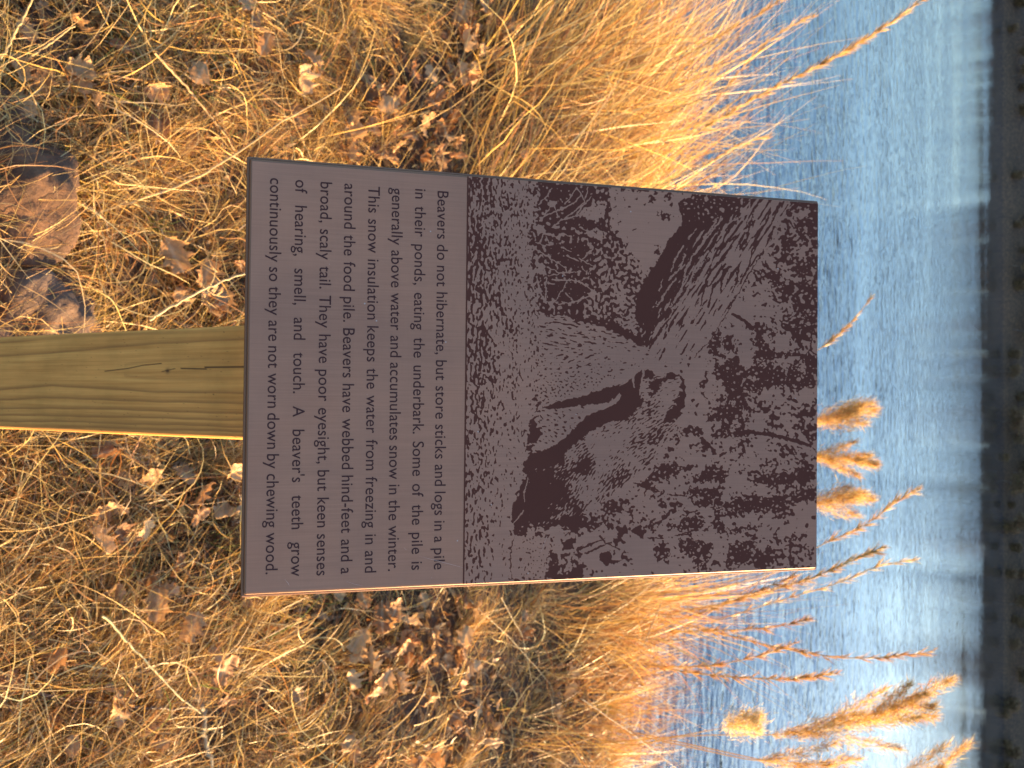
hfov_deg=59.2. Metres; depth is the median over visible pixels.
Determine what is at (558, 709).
fallen leaf
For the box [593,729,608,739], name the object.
fallen leaf
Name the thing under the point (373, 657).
fallen leaf
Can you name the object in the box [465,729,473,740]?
fallen leaf
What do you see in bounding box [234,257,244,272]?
fallen leaf
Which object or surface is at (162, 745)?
fallen leaf
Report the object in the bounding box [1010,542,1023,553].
shrub
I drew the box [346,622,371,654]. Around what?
fallen leaf
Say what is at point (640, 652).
dry stem
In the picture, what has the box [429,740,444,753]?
fallen leaf
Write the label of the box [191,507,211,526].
fallen leaf
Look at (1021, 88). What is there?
shrub
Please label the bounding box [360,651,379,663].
fallen leaf
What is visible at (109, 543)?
fallen leaf
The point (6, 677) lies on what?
fallen leaf
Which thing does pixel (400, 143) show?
fallen leaf
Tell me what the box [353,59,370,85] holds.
fallen leaf
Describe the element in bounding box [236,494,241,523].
fallen leaf
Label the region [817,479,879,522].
plume grass
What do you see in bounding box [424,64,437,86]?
fallen leaf
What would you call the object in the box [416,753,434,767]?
fallen leaf
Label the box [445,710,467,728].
fallen leaf
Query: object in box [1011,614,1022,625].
shrub
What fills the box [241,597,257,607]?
fallen leaf
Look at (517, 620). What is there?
fallen leaf
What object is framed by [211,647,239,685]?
fallen leaf
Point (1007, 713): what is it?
shrub
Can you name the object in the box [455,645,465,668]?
fallen leaf
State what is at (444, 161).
fallen leaf
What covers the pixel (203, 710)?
dry stem
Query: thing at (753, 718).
plume grass
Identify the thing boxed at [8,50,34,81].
fallen leaf
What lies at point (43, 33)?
fallen leaf
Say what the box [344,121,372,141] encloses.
fallen leaf
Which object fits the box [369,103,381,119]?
fallen leaf
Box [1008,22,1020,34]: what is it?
shrub
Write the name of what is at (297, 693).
fallen leaf
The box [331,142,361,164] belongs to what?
fallen leaf
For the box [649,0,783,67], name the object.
seed stalk
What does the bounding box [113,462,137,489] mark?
fallen leaf
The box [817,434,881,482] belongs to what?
plume grass
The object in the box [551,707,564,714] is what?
fallen leaf
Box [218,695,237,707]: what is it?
fallen leaf
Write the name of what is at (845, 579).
seed stalk
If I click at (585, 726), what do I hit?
fallen leaf
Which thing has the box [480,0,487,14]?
fallen leaf
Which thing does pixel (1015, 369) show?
shrub
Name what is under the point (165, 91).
fallen leaf
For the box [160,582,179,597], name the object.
fallen leaf
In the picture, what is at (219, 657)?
fallen leaf
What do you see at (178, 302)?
dry stem
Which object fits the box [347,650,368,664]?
fallen leaf
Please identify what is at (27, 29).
fallen leaf
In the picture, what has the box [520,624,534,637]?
fallen leaf
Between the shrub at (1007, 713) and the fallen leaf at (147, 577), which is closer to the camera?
the fallen leaf at (147, 577)
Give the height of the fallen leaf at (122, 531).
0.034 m
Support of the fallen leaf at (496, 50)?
on the bunch grass at (654, 56)
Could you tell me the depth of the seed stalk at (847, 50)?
3.88 m
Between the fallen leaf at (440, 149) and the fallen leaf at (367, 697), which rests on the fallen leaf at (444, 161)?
the fallen leaf at (440, 149)
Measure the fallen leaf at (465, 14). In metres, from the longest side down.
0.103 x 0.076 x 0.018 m
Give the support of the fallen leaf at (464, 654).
on the fallen leaf at (459, 652)
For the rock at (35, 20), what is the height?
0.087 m
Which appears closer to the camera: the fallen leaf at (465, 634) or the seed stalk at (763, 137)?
the fallen leaf at (465, 634)
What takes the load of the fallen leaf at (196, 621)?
on the ground at (1012, 268)
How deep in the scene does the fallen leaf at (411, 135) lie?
2.37 m
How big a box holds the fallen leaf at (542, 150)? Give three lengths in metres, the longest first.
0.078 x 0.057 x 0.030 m
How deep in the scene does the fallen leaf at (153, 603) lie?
1.68 m
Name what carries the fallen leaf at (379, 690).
on the fallen leaf at (367, 697)
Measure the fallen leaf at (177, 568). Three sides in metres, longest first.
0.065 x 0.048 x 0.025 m
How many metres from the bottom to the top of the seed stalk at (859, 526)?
1.194 m
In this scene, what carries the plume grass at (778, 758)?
on the ground at (1012, 268)
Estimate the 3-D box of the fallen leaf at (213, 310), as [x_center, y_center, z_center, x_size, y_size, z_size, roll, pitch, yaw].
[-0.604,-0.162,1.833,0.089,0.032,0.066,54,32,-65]
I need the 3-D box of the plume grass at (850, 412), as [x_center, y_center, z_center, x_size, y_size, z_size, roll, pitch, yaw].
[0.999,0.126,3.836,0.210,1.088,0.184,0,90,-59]
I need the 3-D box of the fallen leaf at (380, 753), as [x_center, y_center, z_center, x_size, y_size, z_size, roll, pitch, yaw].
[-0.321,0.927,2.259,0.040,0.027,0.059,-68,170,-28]
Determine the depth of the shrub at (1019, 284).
43.88 m
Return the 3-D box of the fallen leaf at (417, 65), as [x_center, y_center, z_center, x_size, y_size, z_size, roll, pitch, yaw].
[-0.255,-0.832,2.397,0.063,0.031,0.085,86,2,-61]
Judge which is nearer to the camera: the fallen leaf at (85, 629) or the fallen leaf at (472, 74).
the fallen leaf at (85, 629)
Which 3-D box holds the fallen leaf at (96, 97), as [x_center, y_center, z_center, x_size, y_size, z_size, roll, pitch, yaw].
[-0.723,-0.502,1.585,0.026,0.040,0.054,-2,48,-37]
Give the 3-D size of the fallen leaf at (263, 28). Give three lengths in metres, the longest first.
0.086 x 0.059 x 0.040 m
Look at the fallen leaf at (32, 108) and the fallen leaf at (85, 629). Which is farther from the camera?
the fallen leaf at (85, 629)
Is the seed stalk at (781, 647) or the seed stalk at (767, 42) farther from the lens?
the seed stalk at (767, 42)
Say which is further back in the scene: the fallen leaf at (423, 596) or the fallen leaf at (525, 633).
the fallen leaf at (525, 633)
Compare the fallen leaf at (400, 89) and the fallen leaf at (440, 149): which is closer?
the fallen leaf at (400, 89)
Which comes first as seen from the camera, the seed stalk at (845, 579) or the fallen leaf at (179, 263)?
the fallen leaf at (179, 263)
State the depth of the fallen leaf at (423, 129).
2.46 m
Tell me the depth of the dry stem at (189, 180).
1.76 m
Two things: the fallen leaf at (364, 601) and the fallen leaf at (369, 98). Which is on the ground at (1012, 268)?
the fallen leaf at (364, 601)
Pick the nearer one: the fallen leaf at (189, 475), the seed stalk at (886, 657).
the fallen leaf at (189, 475)
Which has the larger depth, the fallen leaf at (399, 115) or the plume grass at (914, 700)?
the plume grass at (914, 700)
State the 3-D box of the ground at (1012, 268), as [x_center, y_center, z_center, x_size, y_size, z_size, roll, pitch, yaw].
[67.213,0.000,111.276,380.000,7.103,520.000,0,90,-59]
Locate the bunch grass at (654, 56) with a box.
[248,0,878,767]
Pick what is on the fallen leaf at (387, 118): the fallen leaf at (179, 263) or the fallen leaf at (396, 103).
the fallen leaf at (396, 103)
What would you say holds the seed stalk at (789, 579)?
on the ground at (1012, 268)
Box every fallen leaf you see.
[0,669,24,695]
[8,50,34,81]
[9,90,39,122]
[17,17,38,43]
[23,70,53,100]
[23,734,39,767]
[26,66,58,97]
[31,107,45,130]
[35,0,50,29]
[36,111,52,127]
[38,646,67,674]
[41,21,47,43]
[44,707,63,729]
[59,672,80,704]
[61,735,82,761]
[65,54,96,81]
[65,73,96,100]
[67,3,94,31]
[77,608,89,634]
[83,499,113,533]
[86,523,118,553]
[91,90,105,110]
[91,501,132,516]
[91,576,128,612]
[92,440,120,458]
[104,38,135,54]
[104,682,132,715]
[108,522,146,553]
[110,686,131,727]
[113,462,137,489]
[120,686,136,709]
[126,107,152,141]
[132,696,160,734]
[134,516,155,546]
[135,82,170,104]
[137,569,164,593]
[139,463,165,487]
[139,709,164,747]
[140,579,173,622]
[142,108,174,145]
[142,567,159,596]
[149,668,165,707]
[150,738,170,752]
[159,228,195,274]
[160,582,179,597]
[168,284,195,307]
[169,552,186,580]
[172,459,198,484]
[178,604,207,642]
[179,123,202,155]
[187,61,210,85]
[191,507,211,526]
[193,482,216,507]
[196,254,225,287]
[196,486,223,496]
[201,286,222,316]
[205,119,227,139]
[206,283,237,316]
[207,289,225,313]
[207,644,233,670]
[208,276,229,305]
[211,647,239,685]
[213,498,239,518]
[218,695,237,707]
[227,463,241,482]
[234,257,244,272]
[236,129,250,146]
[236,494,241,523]
[238,0,256,10]
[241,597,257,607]
[249,7,272,32]
[255,32,276,60]
[285,685,307,710]
[289,101,310,128]
[299,64,320,100]
[304,48,323,68]
[312,64,323,80]
[317,693,329,717]
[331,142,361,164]
[334,592,346,602]
[340,732,362,760]
[343,108,364,125]
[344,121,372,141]
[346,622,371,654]
[346,669,371,697]
[347,135,361,161]
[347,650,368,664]
[349,627,361,636]
[352,746,361,766]
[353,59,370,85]
[356,82,384,107]
[356,591,372,609]
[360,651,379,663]
[362,682,378,703]
[365,74,378,89]
[365,143,384,156]
[366,87,381,101]
[366,116,381,141]
[368,645,382,676]
[368,665,373,681]
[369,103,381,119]
[371,602,393,633]
[372,684,387,697]
[373,601,390,621]
[374,668,395,690]
[376,152,392,159]
[377,95,394,112]
[378,597,393,610]
[378,748,388,762]
[380,72,386,89]
[380,112,394,123]
[380,642,397,659]
[383,145,398,165]
[383,618,397,635]
[385,75,398,92]
[387,97,399,113]
[388,592,401,617]
[389,600,408,624]
[392,81,408,106]
[393,124,401,139]
[393,140,406,152]
[394,107,405,123]
[394,632,415,659]
[395,666,413,693]
[397,629,418,652]
[397,678,409,692]
[399,129,418,140]
[401,612,417,625]
[401,630,421,645]
[402,652,416,671]
[402,755,426,767]
[405,611,423,625]
[410,60,419,83]
[411,57,422,80]
[412,677,422,693]
[415,592,430,610]
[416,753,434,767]
[418,654,435,671]
[420,85,446,107]
[420,147,432,164]
[421,112,435,130]
[421,114,427,138]
[422,695,438,706]
[423,94,440,110]
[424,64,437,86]
[425,748,445,767]
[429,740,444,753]
[431,631,435,649]
[432,124,438,143]
[432,625,445,646]
[433,84,447,100]
[433,142,452,171]
[435,143,448,154]
[435,639,445,662]
[436,118,452,134]
[441,652,455,673]
[443,81,455,91]
[444,109,460,133]
[444,128,459,142]
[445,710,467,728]
[446,59,454,72]
[449,151,471,158]
[450,0,473,33]
[451,135,464,147]
[451,647,462,663]
[452,67,470,86]
[453,591,462,605]
[453,625,473,649]
[454,723,465,733]
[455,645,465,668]
[456,603,462,618]
[457,55,470,85]
[457,645,468,665]
[458,23,473,39]
[458,676,468,697]
[461,643,466,662]
[462,28,478,56]
[463,590,482,608]
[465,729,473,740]
[466,69,481,82]
[466,662,476,679]
[467,7,479,26]
[470,30,479,40]
[470,61,480,74]
[470,78,482,92]
[470,658,482,671]
[471,20,482,31]
[472,23,480,50]
[472,597,481,617]
[474,700,483,716]
[479,43,489,58]
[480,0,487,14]
[480,12,498,33]
[484,735,503,748]
[486,9,492,25]
[488,46,503,68]
[490,721,504,731]
[494,20,503,39]
[496,15,511,25]
[496,698,501,710]
[500,12,519,37]
[502,29,509,43]
[514,623,533,641]
[515,615,523,624]
[515,617,531,631]
[518,149,527,159]
[520,610,528,627]
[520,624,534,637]
[529,147,538,162]
[533,598,544,609]
[539,144,549,155]
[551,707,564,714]
[556,662,564,677]
[556,702,562,720]
[562,673,568,686]
[562,680,580,699]
[563,137,576,158]
[566,664,579,680]
[581,671,594,681]
[582,687,590,704]
[582,721,589,730]
[583,702,591,713]
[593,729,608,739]
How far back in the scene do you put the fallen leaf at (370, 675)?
2.27 m
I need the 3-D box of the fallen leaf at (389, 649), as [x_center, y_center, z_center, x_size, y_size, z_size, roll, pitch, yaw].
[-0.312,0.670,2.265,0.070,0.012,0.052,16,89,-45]
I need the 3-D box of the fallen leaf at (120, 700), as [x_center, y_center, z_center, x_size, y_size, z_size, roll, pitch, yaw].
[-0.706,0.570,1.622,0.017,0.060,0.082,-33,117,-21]
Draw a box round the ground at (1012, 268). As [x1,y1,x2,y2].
[0,0,1023,767]
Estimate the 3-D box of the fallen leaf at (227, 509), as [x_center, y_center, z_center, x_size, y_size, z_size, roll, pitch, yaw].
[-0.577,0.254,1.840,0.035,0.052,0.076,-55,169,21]
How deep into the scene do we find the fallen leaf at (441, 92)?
2.45 m
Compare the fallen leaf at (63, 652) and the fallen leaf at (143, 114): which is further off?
the fallen leaf at (143, 114)
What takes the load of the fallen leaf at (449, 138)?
on the ground at (1012, 268)
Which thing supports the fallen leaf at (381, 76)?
on the ground at (1012, 268)
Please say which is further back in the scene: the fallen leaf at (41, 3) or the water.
the water
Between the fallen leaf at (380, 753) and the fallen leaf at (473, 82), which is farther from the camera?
the fallen leaf at (473, 82)
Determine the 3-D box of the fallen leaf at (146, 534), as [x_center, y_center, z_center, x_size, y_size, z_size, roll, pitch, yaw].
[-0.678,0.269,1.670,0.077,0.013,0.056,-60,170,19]
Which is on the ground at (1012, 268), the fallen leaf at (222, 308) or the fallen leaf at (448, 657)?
the fallen leaf at (448, 657)
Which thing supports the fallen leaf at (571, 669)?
on the ground at (1012, 268)
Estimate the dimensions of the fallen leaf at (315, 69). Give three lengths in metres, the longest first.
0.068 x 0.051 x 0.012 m
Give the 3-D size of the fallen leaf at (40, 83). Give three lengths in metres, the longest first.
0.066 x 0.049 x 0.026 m
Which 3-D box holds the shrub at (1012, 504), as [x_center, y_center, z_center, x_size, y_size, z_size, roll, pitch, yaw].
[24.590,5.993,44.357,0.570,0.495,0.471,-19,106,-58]
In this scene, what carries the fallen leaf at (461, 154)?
on the fallen leaf at (444, 161)
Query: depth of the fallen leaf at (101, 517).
1.60 m
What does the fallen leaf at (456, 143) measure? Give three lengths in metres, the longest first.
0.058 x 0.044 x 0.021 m
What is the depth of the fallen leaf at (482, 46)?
2.64 m
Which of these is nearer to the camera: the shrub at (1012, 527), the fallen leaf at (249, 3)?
the fallen leaf at (249, 3)
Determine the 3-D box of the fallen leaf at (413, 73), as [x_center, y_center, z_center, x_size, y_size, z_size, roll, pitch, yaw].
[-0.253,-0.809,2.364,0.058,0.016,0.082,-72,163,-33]
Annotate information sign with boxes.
[0,157,817,596]
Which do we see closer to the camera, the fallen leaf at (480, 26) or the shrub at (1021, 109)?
the fallen leaf at (480, 26)
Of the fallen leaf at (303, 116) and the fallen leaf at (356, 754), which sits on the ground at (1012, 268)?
the fallen leaf at (303, 116)
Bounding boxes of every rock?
[0,1,70,75]
[0,77,39,136]
[0,123,82,268]
[0,263,101,336]
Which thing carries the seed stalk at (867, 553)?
on the ground at (1012, 268)
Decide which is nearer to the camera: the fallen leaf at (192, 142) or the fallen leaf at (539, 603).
the fallen leaf at (192, 142)
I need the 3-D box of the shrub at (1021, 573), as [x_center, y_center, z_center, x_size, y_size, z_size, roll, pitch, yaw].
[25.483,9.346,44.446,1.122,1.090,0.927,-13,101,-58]
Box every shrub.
[1003,361,1022,378]
[1003,406,1023,435]
[1003,452,1010,462]
[1003,469,1023,497]
[1003,519,1023,534]
[1003,706,1013,719]
[1004,691,1022,716]
[1004,738,1014,750]
[1004,762,1015,767]
[1005,568,1018,579]
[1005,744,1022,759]
[1006,511,1023,531]
[1007,638,1021,650]
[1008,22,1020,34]
[1008,348,1023,360]
[1008,430,1023,444]
[1008,501,1016,508]
[1009,593,1023,608]
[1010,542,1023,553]
[1010,666,1023,685]
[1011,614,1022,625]
[1012,41,1023,58]
[1012,64,1023,76]
[1012,171,1023,179]
[1012,279,1023,293]
[1013,0,1023,7]
[1013,219,1023,228]
[1014,103,1023,117]
[1015,391,1023,401]
[1018,82,1023,93]
[1018,568,1023,580]
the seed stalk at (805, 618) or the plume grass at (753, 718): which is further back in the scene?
the seed stalk at (805, 618)
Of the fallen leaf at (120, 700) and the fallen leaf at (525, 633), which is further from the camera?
the fallen leaf at (525, 633)
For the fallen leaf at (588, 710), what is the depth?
3.26 m
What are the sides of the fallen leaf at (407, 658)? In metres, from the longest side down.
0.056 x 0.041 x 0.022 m
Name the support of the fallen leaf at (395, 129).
on the ground at (1012, 268)
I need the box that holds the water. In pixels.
[611,0,1003,767]
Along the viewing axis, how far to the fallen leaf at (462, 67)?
2.55 m
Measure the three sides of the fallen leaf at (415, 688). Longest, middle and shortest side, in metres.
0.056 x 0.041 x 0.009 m
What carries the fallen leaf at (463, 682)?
on the ground at (1012, 268)
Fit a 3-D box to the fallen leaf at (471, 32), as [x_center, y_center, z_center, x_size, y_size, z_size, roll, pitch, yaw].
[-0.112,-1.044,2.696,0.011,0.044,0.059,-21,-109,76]
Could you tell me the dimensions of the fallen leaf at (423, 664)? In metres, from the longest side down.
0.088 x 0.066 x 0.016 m
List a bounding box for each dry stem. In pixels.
[0,0,32,60]
[27,26,74,57]
[91,87,341,213]
[101,615,200,713]
[149,273,244,320]
[153,52,234,149]
[194,694,213,767]
[373,590,387,733]
[469,599,553,733]
[501,598,533,686]
[581,698,675,767]
[605,603,661,706]
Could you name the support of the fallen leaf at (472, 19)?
on the bunch grass at (654, 56)
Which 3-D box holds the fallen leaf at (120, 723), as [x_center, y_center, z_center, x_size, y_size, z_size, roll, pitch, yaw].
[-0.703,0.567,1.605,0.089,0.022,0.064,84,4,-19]
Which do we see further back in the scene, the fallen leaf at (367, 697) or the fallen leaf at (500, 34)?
the fallen leaf at (500, 34)
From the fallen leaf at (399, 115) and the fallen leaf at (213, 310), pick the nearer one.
the fallen leaf at (213, 310)
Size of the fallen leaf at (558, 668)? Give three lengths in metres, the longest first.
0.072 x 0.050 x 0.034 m
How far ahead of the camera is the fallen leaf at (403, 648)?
2.31 m
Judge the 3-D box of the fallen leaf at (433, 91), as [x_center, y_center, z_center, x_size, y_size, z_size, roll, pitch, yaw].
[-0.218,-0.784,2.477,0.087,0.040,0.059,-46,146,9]
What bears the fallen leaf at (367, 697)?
on the ground at (1012, 268)
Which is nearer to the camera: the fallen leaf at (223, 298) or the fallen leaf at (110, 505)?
the fallen leaf at (110, 505)
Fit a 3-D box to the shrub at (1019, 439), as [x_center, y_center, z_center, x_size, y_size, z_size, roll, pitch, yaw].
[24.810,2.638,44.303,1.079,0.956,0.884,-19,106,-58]
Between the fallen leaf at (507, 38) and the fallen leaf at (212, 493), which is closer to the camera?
the fallen leaf at (212, 493)
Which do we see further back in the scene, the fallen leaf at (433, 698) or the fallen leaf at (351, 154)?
the fallen leaf at (433, 698)
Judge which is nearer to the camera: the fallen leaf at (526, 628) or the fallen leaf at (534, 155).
the fallen leaf at (526, 628)
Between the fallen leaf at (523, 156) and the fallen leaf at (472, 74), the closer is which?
the fallen leaf at (472, 74)
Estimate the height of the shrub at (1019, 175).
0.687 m
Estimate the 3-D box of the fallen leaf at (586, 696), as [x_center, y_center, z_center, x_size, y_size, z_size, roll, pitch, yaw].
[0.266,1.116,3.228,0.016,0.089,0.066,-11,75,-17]
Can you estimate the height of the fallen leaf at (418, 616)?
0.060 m
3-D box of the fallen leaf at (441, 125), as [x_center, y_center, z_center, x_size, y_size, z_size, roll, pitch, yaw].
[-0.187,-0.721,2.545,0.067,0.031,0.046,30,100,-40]
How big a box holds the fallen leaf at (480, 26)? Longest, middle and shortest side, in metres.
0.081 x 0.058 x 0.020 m
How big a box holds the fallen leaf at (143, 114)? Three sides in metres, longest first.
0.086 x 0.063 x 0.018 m
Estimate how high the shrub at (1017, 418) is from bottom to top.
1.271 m
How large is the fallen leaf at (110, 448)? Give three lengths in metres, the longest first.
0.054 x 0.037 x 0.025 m
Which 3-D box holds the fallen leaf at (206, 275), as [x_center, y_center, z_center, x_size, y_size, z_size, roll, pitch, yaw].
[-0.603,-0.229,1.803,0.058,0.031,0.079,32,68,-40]
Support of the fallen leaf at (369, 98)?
on the fallen leaf at (373, 95)
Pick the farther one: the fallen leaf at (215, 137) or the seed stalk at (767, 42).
the seed stalk at (767, 42)
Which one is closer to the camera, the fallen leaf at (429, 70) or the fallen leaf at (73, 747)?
the fallen leaf at (73, 747)
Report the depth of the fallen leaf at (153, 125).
1.68 m
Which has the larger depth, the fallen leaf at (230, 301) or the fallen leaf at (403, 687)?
the fallen leaf at (403, 687)
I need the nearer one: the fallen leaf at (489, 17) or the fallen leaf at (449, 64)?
the fallen leaf at (449, 64)
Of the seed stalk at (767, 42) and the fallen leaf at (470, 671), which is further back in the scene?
the seed stalk at (767, 42)
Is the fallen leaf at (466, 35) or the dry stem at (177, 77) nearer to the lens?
the dry stem at (177, 77)
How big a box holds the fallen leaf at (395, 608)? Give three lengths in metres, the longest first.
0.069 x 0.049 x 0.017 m
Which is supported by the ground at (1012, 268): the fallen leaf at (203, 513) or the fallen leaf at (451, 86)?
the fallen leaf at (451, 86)
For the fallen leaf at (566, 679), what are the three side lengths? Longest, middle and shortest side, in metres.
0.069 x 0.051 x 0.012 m
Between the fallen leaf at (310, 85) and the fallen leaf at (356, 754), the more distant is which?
the fallen leaf at (356, 754)
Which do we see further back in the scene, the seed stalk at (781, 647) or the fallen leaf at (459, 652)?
the seed stalk at (781, 647)
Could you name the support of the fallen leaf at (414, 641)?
on the fallen leaf at (403, 648)
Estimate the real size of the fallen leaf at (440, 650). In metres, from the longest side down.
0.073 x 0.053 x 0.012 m
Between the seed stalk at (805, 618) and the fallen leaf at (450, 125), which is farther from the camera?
the seed stalk at (805, 618)
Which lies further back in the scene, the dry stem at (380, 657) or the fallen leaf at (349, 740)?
the dry stem at (380, 657)
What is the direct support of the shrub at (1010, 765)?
on the ground at (1012, 268)
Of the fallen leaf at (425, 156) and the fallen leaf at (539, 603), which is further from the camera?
the fallen leaf at (539, 603)
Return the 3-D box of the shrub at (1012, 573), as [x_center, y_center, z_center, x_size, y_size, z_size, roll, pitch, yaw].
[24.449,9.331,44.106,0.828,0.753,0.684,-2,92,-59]
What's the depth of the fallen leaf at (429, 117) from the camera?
2.39 m
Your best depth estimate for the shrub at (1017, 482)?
43.82 m
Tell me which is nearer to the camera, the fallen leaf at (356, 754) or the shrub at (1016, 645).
the fallen leaf at (356, 754)
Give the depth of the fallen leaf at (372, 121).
2.25 m
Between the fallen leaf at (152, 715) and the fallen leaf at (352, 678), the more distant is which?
the fallen leaf at (352, 678)
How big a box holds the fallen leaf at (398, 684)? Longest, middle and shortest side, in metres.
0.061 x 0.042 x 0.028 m
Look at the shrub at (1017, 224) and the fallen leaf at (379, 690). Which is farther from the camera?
the shrub at (1017, 224)
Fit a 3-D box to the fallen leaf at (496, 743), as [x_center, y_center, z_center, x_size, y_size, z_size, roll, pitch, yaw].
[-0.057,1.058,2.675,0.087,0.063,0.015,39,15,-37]
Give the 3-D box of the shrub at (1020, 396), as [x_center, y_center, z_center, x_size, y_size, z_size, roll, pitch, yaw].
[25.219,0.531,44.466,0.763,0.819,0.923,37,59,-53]
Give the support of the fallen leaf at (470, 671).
on the ground at (1012, 268)
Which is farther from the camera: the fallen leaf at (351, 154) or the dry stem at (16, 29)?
the fallen leaf at (351, 154)
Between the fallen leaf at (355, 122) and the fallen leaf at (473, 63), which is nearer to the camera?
the fallen leaf at (355, 122)
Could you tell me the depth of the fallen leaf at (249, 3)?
1.86 m
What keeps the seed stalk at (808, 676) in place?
on the ground at (1012, 268)
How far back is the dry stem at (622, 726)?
3.17 m
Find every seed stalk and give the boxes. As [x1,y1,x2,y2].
[612,638,801,671]
[620,571,800,624]
[623,557,919,649]
[626,662,841,684]
[627,484,922,659]
[633,0,925,171]
[638,612,815,635]
[641,25,781,145]
[645,543,891,634]
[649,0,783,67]
[658,621,937,663]
[665,12,818,164]
[678,134,773,188]
[818,295,873,349]
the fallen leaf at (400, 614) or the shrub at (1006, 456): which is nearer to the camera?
the fallen leaf at (400, 614)
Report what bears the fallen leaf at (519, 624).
on the ground at (1012, 268)
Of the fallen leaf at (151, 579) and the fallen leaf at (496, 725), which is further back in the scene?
the fallen leaf at (496, 725)
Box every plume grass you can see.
[556,697,774,745]
[577,672,960,758]
[579,722,865,767]
[599,725,978,767]
[817,394,884,437]
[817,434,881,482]
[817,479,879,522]
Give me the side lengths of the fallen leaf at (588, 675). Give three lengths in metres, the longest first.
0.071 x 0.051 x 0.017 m
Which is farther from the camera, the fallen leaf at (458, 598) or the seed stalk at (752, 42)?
the seed stalk at (752, 42)
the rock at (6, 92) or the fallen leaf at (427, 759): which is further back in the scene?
the fallen leaf at (427, 759)
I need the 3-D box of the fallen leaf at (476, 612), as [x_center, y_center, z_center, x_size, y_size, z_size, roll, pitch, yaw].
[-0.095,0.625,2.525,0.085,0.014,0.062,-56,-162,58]
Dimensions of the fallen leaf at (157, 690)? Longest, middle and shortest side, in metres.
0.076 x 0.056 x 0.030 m
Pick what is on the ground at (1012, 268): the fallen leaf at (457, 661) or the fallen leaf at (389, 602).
the fallen leaf at (389, 602)
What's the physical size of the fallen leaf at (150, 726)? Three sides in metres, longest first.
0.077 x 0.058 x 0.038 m
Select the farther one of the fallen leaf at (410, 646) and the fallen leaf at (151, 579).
the fallen leaf at (410, 646)
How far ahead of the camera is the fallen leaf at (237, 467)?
1.85 m
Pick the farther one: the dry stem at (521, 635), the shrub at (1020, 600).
the shrub at (1020, 600)
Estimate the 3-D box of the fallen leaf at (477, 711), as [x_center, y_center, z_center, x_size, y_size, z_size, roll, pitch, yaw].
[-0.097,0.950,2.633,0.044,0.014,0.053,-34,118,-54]
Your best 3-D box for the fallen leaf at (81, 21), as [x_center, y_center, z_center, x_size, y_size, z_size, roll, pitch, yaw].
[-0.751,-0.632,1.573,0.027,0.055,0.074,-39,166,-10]
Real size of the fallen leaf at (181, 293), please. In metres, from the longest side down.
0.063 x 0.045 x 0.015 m
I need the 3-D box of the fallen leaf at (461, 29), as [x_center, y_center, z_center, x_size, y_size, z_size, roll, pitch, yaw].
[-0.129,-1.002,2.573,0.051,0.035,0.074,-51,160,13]
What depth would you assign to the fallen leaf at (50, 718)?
1.53 m
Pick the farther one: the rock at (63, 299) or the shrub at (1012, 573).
the shrub at (1012, 573)
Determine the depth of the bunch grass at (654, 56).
3.24 m
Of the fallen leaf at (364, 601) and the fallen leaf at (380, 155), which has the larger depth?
the fallen leaf at (380, 155)
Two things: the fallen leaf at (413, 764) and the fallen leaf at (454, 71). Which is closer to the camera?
the fallen leaf at (413, 764)
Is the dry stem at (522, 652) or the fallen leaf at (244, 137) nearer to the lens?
the fallen leaf at (244, 137)
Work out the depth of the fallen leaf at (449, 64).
2.57 m
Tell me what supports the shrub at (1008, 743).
on the ground at (1012, 268)

